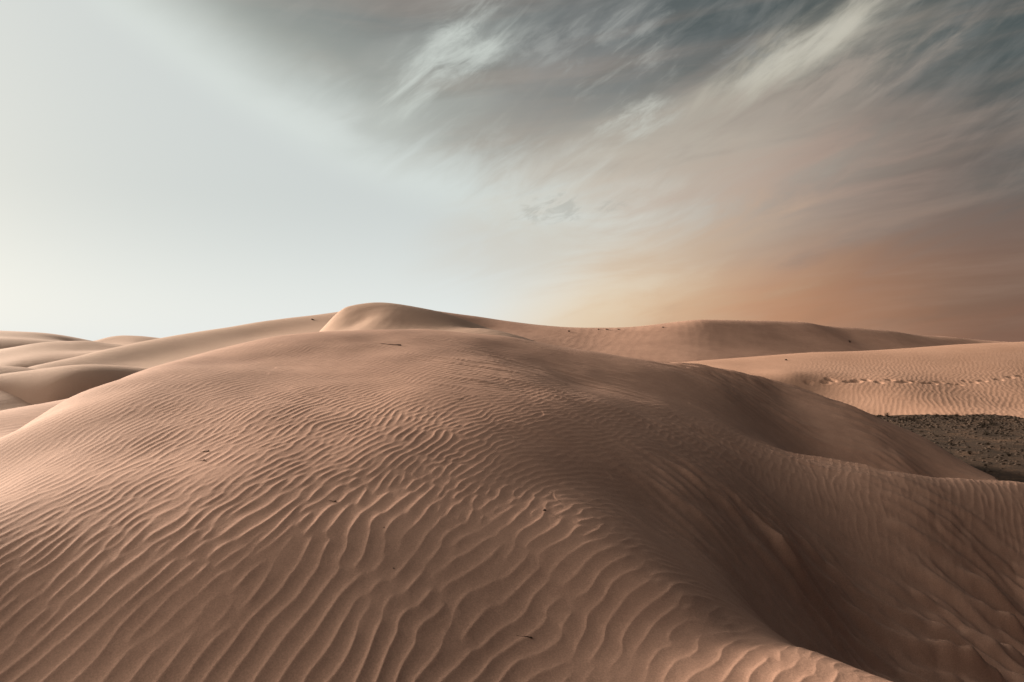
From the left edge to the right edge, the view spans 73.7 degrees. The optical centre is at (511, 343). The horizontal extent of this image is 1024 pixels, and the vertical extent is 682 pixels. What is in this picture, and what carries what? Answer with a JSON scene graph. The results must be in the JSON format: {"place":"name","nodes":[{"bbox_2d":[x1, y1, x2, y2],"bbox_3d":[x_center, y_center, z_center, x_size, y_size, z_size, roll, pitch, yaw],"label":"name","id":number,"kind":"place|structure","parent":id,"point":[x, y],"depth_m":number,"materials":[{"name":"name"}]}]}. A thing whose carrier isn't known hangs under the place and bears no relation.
{"place":"outdoors","nodes":[
{"label":"outdoors","id":0,"kind":"place"},
{"bbox_2d":[0,366,35,410],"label":"sand dune","id":1,"kind":"structure","parent":0,"point":[8,400],"depth_m":40.44,"materials":[{"name":"beige sand"}]},
{"bbox_2d":[0,399,65,437],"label":"pale dune","id":2,"kind":"structure","parent":0,"point":[13,420],"depth_m":24.78,"materials":[{"name":"beige sand"}]},
{"bbox_2d":[0,331,95,348],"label":"dune","id":3,"kind":"structure","parent":0,"point":[8,339],"depth_m":171.45,"materials":[{"name":"beige sand"}]},
{"bbox_2d":[0,341,123,367],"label":"dune","id":4,"kind":"structure","parent":0,"point":[29,355],"depth_m":104.56,"materials":[{"name":"beige sand"}]},
{"bbox_2d":[95,335,157,344],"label":"dune","id":5,"kind":"structure","parent":0,"point":[123,340],"depth_m":198.99,"materials":[{"name":"beige sand"}]},
{"bbox_2d":[0,312,337,404],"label":"slope dune","id":6,"kind":"structure","parent":0,"point":[57,380],"depth_m":59.30,"materials":[{"name":"beige sand"}]},
{"bbox_2d":[319,302,535,341],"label":"hump dune","id":7,"kind":"structure","parent":0,"point":[378,316],"depth_m":63.95,"materials":[{"name":"beige sand"}]},
{"bbox_2d":[0,329,1023,681],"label":"foreground dune","id":8,"kind":"structure","parent":0,"point":[696,523],"depth_m":12.17,"materials":[{"name":"brown sand"}]},
{"bbox_2d":[0,0,1023,341],"label":"sky","id":9,"kind":"structure","parent":0,"point":[168,168],"materials":[{"name":"grey"}]},
{"bbox_2d":[439,311,1003,361],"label":"ridge","id":10,"kind":"structure","parent":0,"point":[690,340],"depth_m":92.50,"materials":[{"name":"beige sand"}]},
{"bbox_2d":[670,342,1023,417],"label":"sunlit dune","id":11,"kind":"structure","parent":0,"point":[976,378],"depth_m":61.16,"materials":[{"name":"beige sand"}]},
{"bbox_2d":[874,413,1023,481],"bbox_3d":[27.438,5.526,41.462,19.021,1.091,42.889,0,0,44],"label":"gravel","id":12,"kind":"structure","parent":0,"point":[966,419],"depth_m":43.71,"materials":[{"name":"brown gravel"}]}
]}

